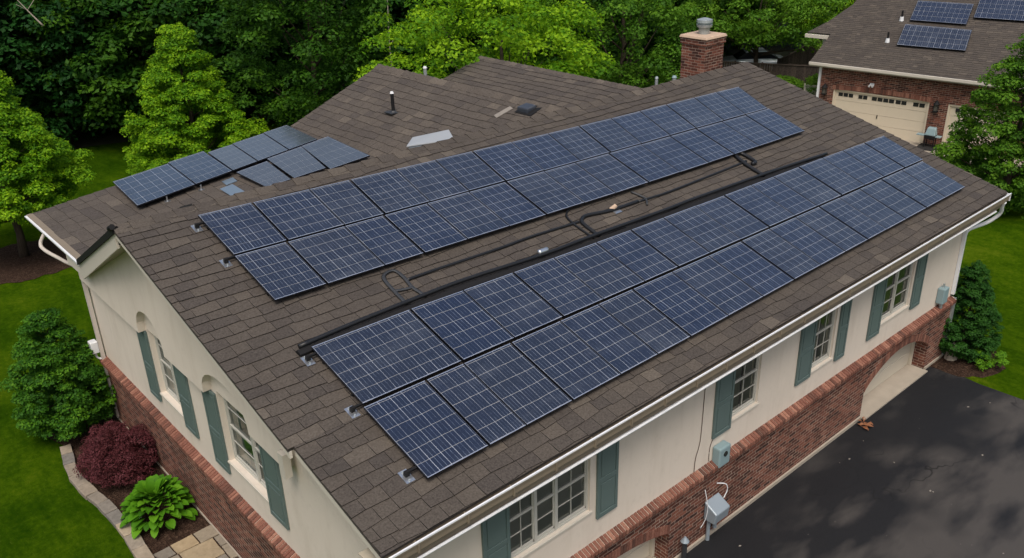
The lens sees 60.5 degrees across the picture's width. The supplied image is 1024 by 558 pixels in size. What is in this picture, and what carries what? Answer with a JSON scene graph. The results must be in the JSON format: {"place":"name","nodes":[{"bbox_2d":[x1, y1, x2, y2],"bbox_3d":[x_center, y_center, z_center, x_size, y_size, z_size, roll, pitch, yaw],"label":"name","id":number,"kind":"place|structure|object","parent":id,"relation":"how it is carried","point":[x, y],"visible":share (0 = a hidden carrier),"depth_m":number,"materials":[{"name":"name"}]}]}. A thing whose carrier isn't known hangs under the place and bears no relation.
{"place":"outdoors","nodes":[
{"label":"outdoors","id":0,"kind":"place"},
{"bbox_2d":[9,106,300,154],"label":"forest floor","id":1,"kind":"structure","parent":0,"point":[114,136],"depth_m":53.53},
{"bbox_2d":[0,0,67,136],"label":"forest tree","id":2,"kind":"object","parent":1,"relation":"on","point":[38,96],"visible":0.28,"depth_m":48.55,"materials":[{"name":"green plant"}]},
{"bbox_2d":[0,0,140,149],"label":"forest tree","id":3,"kind":"object","parent":1,"relation":"on","point":[65,129],"visible":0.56,"depth_m":47.20,"materials":[{"name":"green plant"}]},
{"bbox_2d":[5,0,215,136],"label":"forest tree","id":4,"kind":"object","parent":1,"relation":"on","point":[95,105],"visible":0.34,"depth_m":47.17,"materials":[{"name":"green plant"}]},
{"bbox_2d":[54,0,284,120],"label":"forest tree","id":5,"kind":"object","parent":1,"relation":"on","point":[203,22],"visible":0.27,"depth_m":47.32,"materials":[{"name":"green plant"}]},
{"bbox_2d":[190,1,320,122],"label":"forest tree","id":6,"kind":"object","parent":1,"relation":"on","point":[265,96],"visible":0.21,"depth_m":52.02,"materials":[{"name":"green plant"}]},
{"bbox_2d":[237,0,393,96],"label":"forest tree","id":7,"kind":"object","parent":1,"relation":"on","point":[286,47],"visible":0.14,"depth_m":50.98,"materials":[{"name":"green plant"}]},
{"bbox_2d":[0,67,1023,557],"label":"lawn","id":8,"kind":"structure","parent":0,"point":[48,509],"depth_m":27.21,"materials":[{"name":"green plant"}]},
{"bbox_2d":[0,239,71,283],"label":"tree ring mulch","id":9,"kind":"object","parent":8,"relation":"on","point":[37,262],"visible":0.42,"depth_m":36.08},
{"bbox_2d":[0,70,96,257],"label":"ornamental tree","id":10,"kind":"object","parent":9,"relation":"on","point":[44,153],"visible":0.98,"depth_m":34.27,"materials":[{"name":"green plant"}]},
{"bbox_2d":[47,409,209,553],"bbox_3d":[-10.146,5.190,23.012,2.020,0.001,8.550,-22,32,-36],"label":"garden bed","id":11,"kind":"object","parent":8,"relation":"on","point":[165,536],"visible":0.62,"depth_m":22.01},
{"bbox_2d":[0,307,116,441],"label":"hedge shrub","id":12,"kind":"object","parent":11,"relation":"on","point":[79,394],"visible":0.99,"depth_m":23.74,"materials":[{"name":"green plant"}]},
{"bbox_2d":[72,419,159,489],"bbox_3d":[-10.309,4.512,22.841,2.146,1.495,2.218,-6,25,-9],"label":"japanese maple","id":13,"kind":"object","parent":11,"relation":"on","point":[122,437],"visible":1,"depth_m":22.54,"materials":[{"name":"red plant"}]},
{"bbox_2d":[120,474,197,538],"bbox_3d":[-8.606,5.336,21.250,1.835,1.033,1.788,-22,32,-36],"label":"hosta","id":14,"kind":"object","parent":11,"relation":"on","point":[149,489],"visible":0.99,"depth_m":20.99,"materials":[{"name":"green plant"}]},
{"bbox_2d":[119,22,269,175],"bbox_3d":[-15.017,-7.774,41.215,7.347,8.364,7.073,-22,32,-36],"label":"ornamental tree","id":15,"kind":"object","parent":8,"relation":"on","point":[173,44],"visible":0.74,"depth_m":39.62,"materials":[{"name":"green plant"}]},
{"bbox_2d":[204,0,395,126],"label":"tall tree","id":16,"kind":"object","parent":8,"relation":"on","point":[292,102],"visible":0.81,"depth_m":42.30,"materials":[{"name":"green plant"}]},
{"bbox_2d":[322,0,473,86],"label":"forest tree","id":17,"kind":"object","parent":8,"relation":"on","point":[396,16],"visible":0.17,"depth_m":52.47,"materials":[{"name":"green plant"}]},
{"bbox_2d":[353,0,616,81],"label":"maple tree","id":18,"kind":"object","parent":8,"relation":"on","point":[508,36],"visible":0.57,"depth_m":37.05,"materials":[{"name":"green plant"}]},
{"bbox_2d":[24,17,1011,557],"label":"house","id":19,"kind":"structure","parent":8,"relation":"on","point":[236,405],"depth_m":19.25,"materials":[{"name":"brown"}]},
{"bbox_2d":[137,146,320,207],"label":"wing rails","id":20,"kind":"object","parent":19,"relation":"attached to","point":[215,178],"visible":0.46,"depth_m":26.23,"materials":[{"name":"black metal"}]},
{"bbox_2d":[113,164,194,206],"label":"solar panel","id":21,"kind":"object","parent":20,"relation":"attached to","point":[148,186],"visible":1,"depth_m":26.08,"materials":[{"name":"blue glass"}]},
{"bbox_2d":[168,151,231,184],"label":"solar panel","id":22,"kind":"object","parent":20,"relation":"attached to","point":[199,168],"visible":1,"depth_m":26.88,"materials":[{"name":"blue glass"}]},
{"bbox_2d":[233,133,288,161],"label":"solar panel","id":23,"kind":"object","parent":20,"relation":"attached to","point":[260,147],"visible":1,"depth_m":27.87,"materials":[{"name":"blue glass"}]},
{"bbox_2d":[267,146,325,177],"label":"solar panel","id":24,"kind":"object","parent":20,"relation":"attached to","point":[301,161],"visible":0.95,"depth_m":26.23,"materials":[{"name":"blue glass"}]},
{"bbox_2d":[302,136,369,168],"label":"solar panel","id":25,"kind":"object","parent":20,"relation":"on","point":[328,152],"visible":0.95,"depth_m":26.61,"materials":[{"name":"blue glass"}]},
{"bbox_2d":[223,398,268,502],"bbox_3d":[-5.375,3.365,17.887,0.285,1.815,1.920,-22,32,-36],"label":"window","id":26,"kind":"structure","parent":19,"relation":"in","point":[249,451],"depth_m":18.29,"materials":[{"name":"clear glass"}]},
{"bbox_2d":[509,459,591,557],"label":"window","id":27,"kind":"structure","parent":19,"relation":"in","point":[548,508],"depth_m":16.25,"materials":[{"name":"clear glass"}]},
{"bbox_2d":[296,157,821,356],"bbox_3d":[2.479,-1.074,20.235,16.449,0.214,0.297,-21,31,-35],"label":"cable tray","id":28,"kind":"object","parent":19,"relation":"attached to","point":[304,351],"visible":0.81,"depth_m":18.56,"materials":[{"name":"black metal"}]},
{"bbox_2d":[297,152,827,348],"bbox_3d":[2.569,-1.232,20.345,16.690,0.225,0.251,-21,31,-35],"label":"cable conduit","id":29,"kind":"object","parent":28,"relation":"on","point":[402,303],"visible":1,"depth_m":18.66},
{"bbox_2d":[731,356,759,422],"bbox_3d":[5.088,2.141,19.813,1.120,1.845,0.605,-22,32,-36],"label":"window","id":30,"kind":"structure","parent":19,"relation":"in","point":[744,374],"depth_m":19.96,"materials":[{"name":"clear glass"}]},
{"bbox_2d":[880,262,913,325],"bbox_3d":[10.290,0.086,23.947,1.730,1.905,0.605,-22,32,-36],"label":"window","id":31,"kind":"structure","parent":19,"relation":"in","point":[895,288],"depth_m":24.13,"materials":[{"name":"clear glass"}]},
{"bbox_2d":[519,0,713,87],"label":"dark maple","id":32,"kind":"object","parent":8,"relation":"on","point":[624,69],"visible":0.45,"depth_m":43.03,"materials":[{"name":"green plant"}]},
{"bbox_2d":[677,0,850,62],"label":"layered maple","id":33,"kind":"object","parent":8,"relation":"on","point":[745,27],"visible":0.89,"depth_m":53.52,"materials":[{"name":"green plant"}]},
{"bbox_2d":[805,0,1023,158],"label":"neighboring house","id":34,"kind":"structure","parent":8,"relation":"on","point":[854,57],"depth_m":44.92,"materials":[{"name":"brick"}]},
{"bbox_2d":[832,90,929,142],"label":"garage door","id":35,"kind":"structure","parent":34,"relation":"in","point":[903,118],"depth_m":45.36,"materials":[{"name":"beige metal"}]},
{"bbox_2d":[930,340,1005,377],"bbox_3d":[13.623,2.232,27.848,2.716,0.001,3.716,-22,32,-36],"label":"mulch bed","id":36,"kind":"object","parent":8,"relation":"on","point":[959,367],"visible":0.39,"depth_m":26.80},
{"bbox_2d":[939,259,1003,362],"bbox_3d":[13.954,0.880,27.065,2.547,3.149,2.377,-22,32,-36],"label":"conical evergreen","id":37,"kind":"object","parent":36,"relation":"on","point":[970,295],"visible":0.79,"depth_m":26.65,"materials":[{"name":"green plant"}]},
{"bbox_2d":[930,33,1023,218],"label":"garden maple","id":38,"kind":"object","parent":8,"relation":"on","point":[1001,152],"visible":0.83,"depth_m":35.29,"materials":[{"name":"green plant"}]},
{"bbox_2d":[612,20,818,79],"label":"forest floor","id":39,"kind":"structure","parent":0,"point":[775,48],"depth_m":68.09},
{"bbox_2d":[603,0,770,74],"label":"forest tree","id":40,"kind":"object","parent":39,"relation":"on","point":[720,5],"visible":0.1,"depth_m":56.83,"materials":[{"name":"green plant"}]},
{"bbox_2d":[687,366,1023,557],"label":"driveway","id":41,"kind":"structure","parent":0,"point":[866,498],"depth_m":21.70,"materials":[{"name":"asphalt"}]},
{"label":"mounting rail","id":42,"kind":"object","parent":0,"visible":0},
{"bbox_2d":[198,203,286,254],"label":"solar panel","id":43,"kind":"object","parent":42,"relation":"on","point":[241,229],"visible":1,"depth_m":17.91,"materials":[{"name":"blue glass"}]},
{"bbox_2d":[253,189,343,240],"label":"solar panel","id":44,"kind":"object","parent":42,"relation":"on","point":[297,215],"visible":1,"depth_m":18.62,"materials":[{"name":"blue glass"}]},
{"bbox_2d":[310,180,383,225],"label":"solar panel","id":45,"kind":"object","parent":42,"relation":"on","point":[347,202],"visible":1,"depth_m":19.28,"materials":[{"name":"blue glass"}]},
{"bbox_2d":[351,169,429,214],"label":"solar panel","id":46,"kind":"object","parent":42,"relation":"on","point":[390,191],"visible":1,"depth_m":19.90,"materials":[{"name":"blue glass"}]},
{"bbox_2d":[396,160,468,201],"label":"solar panel","id":47,"kind":"object","parent":42,"relation":"on","point":[432,181],"visible":1,"depth_m":20.56,"materials":[{"name":"blue glass"}]},
{"bbox_2d":[436,151,504,191],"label":"solar panel","id":48,"kind":"object","parent":42,"relation":"on","point":[471,171],"visible":1,"depth_m":21.18,"materials":[{"name":"blue glass"}]},
{"bbox_2d":[473,142,543,181],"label":"solar panel","id":49,"kind":"object","parent":42,"relation":"on","point":[509,161],"visible":1,"depth_m":21.84,"materials":[{"name":"blue glass"}]},
{"bbox_2d":[512,134,579,170],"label":"solar panel","id":50,"kind":"object","parent":42,"relation":"on","point":[546,152],"visible":1,"depth_m":22.56,"materials":[{"name":"blue glass"}]},
{"bbox_2d":[549,126,609,160],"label":"solar panel","id":51,"kind":"object","parent":42,"relation":"on","point":[579,143],"visible":1,"depth_m":23.22,"materials":[{"name":"blue glass"}]},
{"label":"mounting rail","id":52,"kind":"object","parent":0,"visible":0},
{"bbox_2d":[580,119,640,152],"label":"solar panel","id":53,"kind":"object","parent":52,"relation":"on","point":[610,135],"visible":1,"depth_m":23.88,"materials":[{"name":"blue glass"}]},
{"bbox_2d":[612,111,669,143],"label":"solar panel","id":54,"kind":"object","parent":52,"relation":"on","point":[641,127],"visible":1,"depth_m":24.57,"materials":[{"name":"blue glass"}]},
{"bbox_2d":[640,105,694,135],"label":"solar panel","id":55,"kind":"object","parent":52,"relation":"on","point":[669,120],"visible":1,"depth_m":25.21,"materials":[{"name":"blue glass"}]},
{"bbox_2d":[667,98,722,128],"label":"solar panel","id":56,"kind":"object","parent":52,"relation":"on","point":[696,113],"visible":1,"depth_m":25.90,"materials":[{"name":"blue glass"}]},
{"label":"mounting rail","id":57,"kind":"object","parent":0,"visible":0},
{"bbox_2d":[235,242,325,300],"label":"solar panel","id":58,"kind":"object","parent":57,"relation":"on","point":[281,271],"visible":1,"depth_m":17.00,"materials":[{"name":"blue glass"}]},
{"bbox_2d":[288,226,384,284],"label":"solar panel","id":59,"kind":"object","parent":57,"relation":"attached to","point":[336,255],"visible":1,"depth_m":17.70,"materials":[{"name":"blue glass"}]},
{"bbox_2d":[345,216,422,265],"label":"solar panel","id":60,"kind":"object","parent":57,"relation":"attached to","point":[384,240],"visible":1,"depth_m":18.35,"materials":[{"name":"blue glass"}]},
{"bbox_2d":[385,204,466,253],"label":"solar panel","id":61,"kind":"object","parent":57,"relation":"attached to","point":[425,228],"visible":1,"depth_m":18.95,"materials":[{"name":"blue glass"}]},
{"bbox_2d":[428,192,508,239],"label":"solar panel","id":62,"kind":"object","parent":57,"relation":"attached to","point":[468,215],"visible":1,"depth_m":19.60,"materials":[{"name":"blue glass"}]},
{"bbox_2d":[469,182,545,226],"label":"solar panel","id":63,"kind":"object","parent":57,"relation":"attached to","point":[509,205],"visible":1,"depth_m":20.25,"materials":[{"name":"blue glass"}]},
{"bbox_2d":[507,172,583,214],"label":"solar panel","id":64,"kind":"object","parent":57,"relation":"on","point":[545,193],"visible":1,"depth_m":20.89,"materials":[{"name":"blue glass"}]},
{"bbox_2d":[545,163,614,203],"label":"solar panel","id":65,"kind":"object","parent":57,"relation":"on","point":[581,183],"visible":1,"depth_m":21.55,"materials":[{"name":"blue glass"}]},
{"bbox_2d":[576,154,647,193],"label":"solar panel","id":66,"kind":"object","parent":57,"relation":"on","point":[616,176],"visible":1,"depth_m":22.18,"materials":[{"name":"blue glass"}]},
{"bbox_2d":[610,145,679,182],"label":"solar panel","id":67,"kind":"object","parent":57,"relation":"on","point":[647,165],"visible":1,"depth_m":22.88,"materials":[{"name":"blue glass"}]},
{"bbox_2d":[723,115,781,146],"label":"solar panel","id":68,"kind":"object","parent":57,"relation":"on","point":[753,130],"visible":1,"depth_m":25.54,"materials":[{"name":"blue glass"}]},
{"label":"mounting rail","id":69,"kind":"object","parent":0,"visible":0},
{"bbox_2d":[641,137,708,172],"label":"solar panel","id":70,"kind":"object","parent":69,"relation":"on","point":[677,155],"visible":1,"depth_m":23.58,"materials":[{"name":"blue glass"}]},
{"bbox_2d":[671,129,733,162],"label":"solar panel","id":71,"kind":"object","parent":69,"relation":"on","point":[702,145],"visible":1,"depth_m":24.22,"materials":[{"name":"blue glass"}]},
{"bbox_2d":[697,122,758,154],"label":"solar panel","id":72,"kind":"object","parent":69,"relation":"on","point":[730,139],"visible":1,"depth_m":24.88,"materials":[{"name":"blue glass"}]},
{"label":"mounting rail","id":73,"kind":"object","parent":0,"visible":0},
{"bbox_2d":[311,310,460,404],"bbox_3d":[-2.211,1.342,15.633,2.087,0.489,1.619,-22,32,-36],"label":"solar panel","id":74,"kind":"object","parent":73,"relation":"on","point":[375,361],"visible":1,"depth_m":15.56,"materials":[{"name":"blue glass"}]},
{"bbox_2d":[411,291,513,360],"bbox_3d":[-0.935,0.848,16.616,1.243,0.487,1.614,-22,32,-36],"label":"solar panel","id":75,"kind":"object","parent":73,"relation":"on","point":[462,325],"visible":1,"depth_m":16.56,"materials":[{"name":"blue glass"}]},
{"bbox_2d":[464,273,561,338],"bbox_3d":[0.019,0.492,17.331,1.289,0.480,1.587,-22,32,-36],"label":"solar panel","id":76,"kind":"object","parent":73,"relation":"on","point":[513,305],"visible":1,"depth_m":17.28,"materials":[{"name":"blue glass"}]},
{"bbox_2d":[514,258,602,316],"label":"solar panel","id":77,"kind":"object","parent":73,"relation":"on","point":[558,287],"visible":1,"depth_m":17.98,"materials":[{"name":"blue glass"}]},
{"bbox_2d":[555,243,643,299],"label":"solar panel","id":78,"kind":"object","parent":73,"relation":"on","point":[601,272],"visible":1,"depth_m":18.68,"materials":[{"name":"blue glass"}]},
{"bbox_2d":[597,230,677,281],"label":"solar panel","id":79,"kind":"object","parent":73,"relation":"on","point":[637,255],"visible":1,"depth_m":19.36,"materials":[{"name":"blue glass"}]},
{"bbox_2d":[631,218,709,267],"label":"solar panel","id":80,"kind":"object","parent":73,"relation":"on","point":[671,242],"visible":1,"depth_m":20.01,"materials":[{"name":"blue glass"}]},
{"bbox_2d":[664,206,740,252],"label":"solar panel","id":81,"kind":"object","parent":73,"relation":"on","point":[703,229],"visible":1,"depth_m":20.68,"materials":[{"name":"blue glass"}]},
{"bbox_2d":[774,167,840,206],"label":"solar panel","id":82,"kind":"object","parent":73,"relation":"on","point":[809,187],"visible":1,"depth_m":23.25,"materials":[{"name":"blue glass"}]},
{"bbox_2d":[799,158,863,195],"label":"solar panel","id":83,"kind":"object","parent":73,"relation":"on","point":[833,177],"visible":1,"depth_m":23.93,"materials":[{"name":"blue glass"}]},
{"bbox_2d":[823,151,883,185],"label":"solar panel","id":84,"kind":"object","parent":73,"relation":"on","point":[856,169],"visible":1,"depth_m":24.58,"materials":[{"name":"blue glass"}]},
{"bbox_2d":[843,143,903,176],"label":"solar panel","id":85,"kind":"object","parent":73,"relation":"on","point":[875,160],"visible":1,"depth_m":25.20,"materials":[{"name":"blue glass"}]},
{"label":"mounting rail","id":86,"kind":"object","parent":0,"visible":0},
{"bbox_2d":[696,196,767,239],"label":"solar panel","id":87,"kind":"object","parent":86,"relation":"on","point":[734,218],"visible":1,"depth_m":21.35,"materials":[{"name":"blue glass"}]},
{"bbox_2d":[725,185,794,227],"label":"solar panel","id":88,"kind":"object","parent":86,"relation":"on","point":[761,206],"visible":1,"depth_m":21.99,"materials":[{"name":"blue glass"}]},
{"bbox_2d":[751,177,816,215],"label":"solar panel","id":89,"kind":"object","parent":86,"relation":"on","point":[795,203],"visible":1,"depth_m":22.62,"materials":[{"name":"blue glass"}]},
{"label":"mounting rail","id":90,"kind":"object","parent":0,"visible":0},
{"bbox_2d":[364,381,487,479],"bbox_3d":[-1.412,2.419,14.380,1.233,0.517,1.723,-22,32,-36],"label":"solar panel","id":91,"kind":"object","parent":90,"relation":"on","point":[427,429],"visible":1,"depth_m":14.32,"materials":[{"name":"blue glass"}]},
{"bbox_2d":[427,364,525,445],"bbox_3d":[-0.619,2.114,15.002,0.813,0.512,1.704,-22,32,-36],"label":"solar panel","id":92,"kind":"object","parent":90,"relation":"on","point":[479,407],"visible":1,"depth_m":14.95,"materials":[{"name":"blue glass"}]},
{"bbox_2d":[464,343,571,425],"bbox_3d":[0.099,1.830,15.562,1.108,0.509,1.691,-22,32,-36],"label":"solar panel","id":93,"kind":"object","parent":90,"relation":"on","point":[519,385],"visible":1,"depth_m":15.51,"materials":[{"name":"blue glass"}]},
{"bbox_2d":[512,321,619,400],"bbox_3d":[0.999,1.478,16.267,1.273,0.504,1.674,-22,32,-36],"label":"solar panel","id":94,"kind":"object","parent":90,"relation":"attached to","point":[569,363],"visible":1,"depth_m":16.21,"materials":[{"name":"blue glass"}]},
{"bbox_2d":[561,305,657,374],"bbox_3d":[1.865,1.138,16.944,1.100,0.498,1.654,-22,32,-36],"label":"solar panel","id":95,"kind":"object","parent":90,"relation":"on","point":[612,341],"visible":1,"depth_m":16.90,"materials":[{"name":"blue glass"}]},
{"bbox_2d":[599,290,689,354],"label":"solar panel","id":96,"kind":"object","parent":90,"relation":"on","point":[647,323],"visible":1,"depth_m":17.50,"materials":[{"name":"blue glass"}]},
{"bbox_2d":[633,272,727,336],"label":"solar panel","id":97,"kind":"object","parent":90,"relation":"on","point":[685,307],"visible":1,"depth_m":18.17,"materials":[{"name":"blue glass"}]},
{"bbox_2d":[673,256,762,316],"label":"solar panel","id":98,"kind":"object","parent":90,"relation":"on","point":[719,286],"visible":1,"depth_m":18.92,"materials":[{"name":"blue glass"}]},
{"bbox_2d":[709,242,793,296],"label":"solar panel","id":99,"kind":"object","parent":90,"relation":"on","point":[755,271],"visible":1,"depth_m":19.64,"materials":[{"name":"blue glass"}]},
{"bbox_2d":[742,229,819,279],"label":"solar panel","id":100,"kind":"object","parent":90,"relation":"on","point":[783,255],"visible":1,"depth_m":20.32,"materials":[{"name":"blue glass"}]},
{"bbox_2d":[770,217,845,265],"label":"solar panel","id":101,"kind":"object","parent":90,"relation":"on","point":[817,247],"visible":1,"depth_m":20.98,"materials":[{"name":"blue glass"}]},
{"bbox_2d":[796,207,867,252],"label":"solar panel","id":102,"kind":"object","parent":90,"relation":"on","point":[834,230],"visible":1,"depth_m":21.61,"materials":[{"name":"blue glass"}]},
{"bbox_2d":[820,198,886,239],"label":"solar panel","id":103,"kind":"object","parent":90,"relation":"on","point":[854,219],"visible":1,"depth_m":22.21,"materials":[{"name":"blue glass"}]},
{"bbox_2d":[841,189,905,229],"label":"solar panel","id":104,"kind":"object","parent":90,"relation":"on","point":[874,209],"visible":1,"depth_m":22.80,"materials":[{"name":"blue glass"}]},
{"bbox_2d":[860,180,925,218],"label":"solar panel","id":105,"kind":"object","parent":90,"relation":"on","point":[894,199],"visible":1,"depth_m":23.42,"materials":[{"name":"blue glass"}]},
{"bbox_2d":[882,170,945,207],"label":"solar panel","id":106,"kind":"object","parent":90,"relation":"on","point":[915,189],"visible":1,"depth_m":24.09,"materials":[{"name":"blue glass"}]},
{"bbox_2d":[903,161,964,197],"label":"solar panel","id":107,"kind":"object","parent":90,"relation":"on","point":[946,186],"visible":1,"depth_m":24.78,"materials":[{"name":"blue glass"}]},
{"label":"roof rails","id":108,"kind":"object","parent":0,"visible":0},
{"bbox_2d":[897,24,971,50],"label":"solar panel","id":109,"kind":"object","parent":108,"relation":"on","point":[934,37],"visible":1,"depth_m":44.53,"materials":[{"name":"blue glass"}]},
{"bbox_2d":[910,1,973,24],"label":"solar panel","id":110,"kind":"object","parent":108,"relation":"on","point":[942,12],"visible":1,"depth_m":45.77,"materials":[{"name":"blue glass"}]},
{"bbox_2d":[974,0,1023,21],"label":"solar panel","id":111,"kind":"object","parent":108,"relation":"on","point":[1010,10],"visible":1,"depth_m":44.45,"materials":[{"name":"blue glass"}]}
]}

